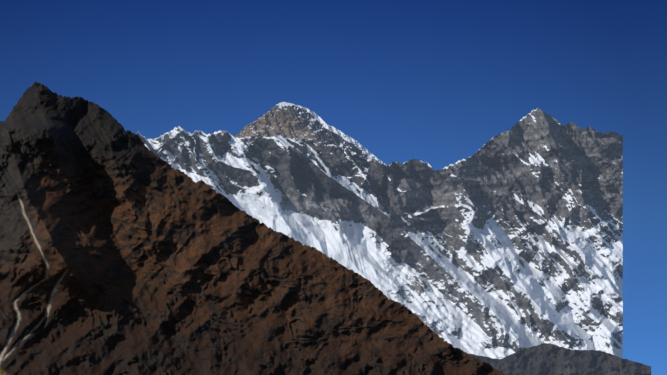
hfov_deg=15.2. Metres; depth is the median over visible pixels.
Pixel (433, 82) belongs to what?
sky
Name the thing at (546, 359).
ridge
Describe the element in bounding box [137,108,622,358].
nuptse lhotse wall
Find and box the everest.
[234,102,385,164]
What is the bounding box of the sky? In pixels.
[0,0,666,374]
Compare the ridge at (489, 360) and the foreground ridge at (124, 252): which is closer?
the foreground ridge at (124, 252)
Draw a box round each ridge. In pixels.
[0,81,503,374]
[467,353,499,363]
[489,343,650,374]
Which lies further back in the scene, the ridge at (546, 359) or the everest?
the everest
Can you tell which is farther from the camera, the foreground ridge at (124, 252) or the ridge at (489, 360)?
the ridge at (489, 360)

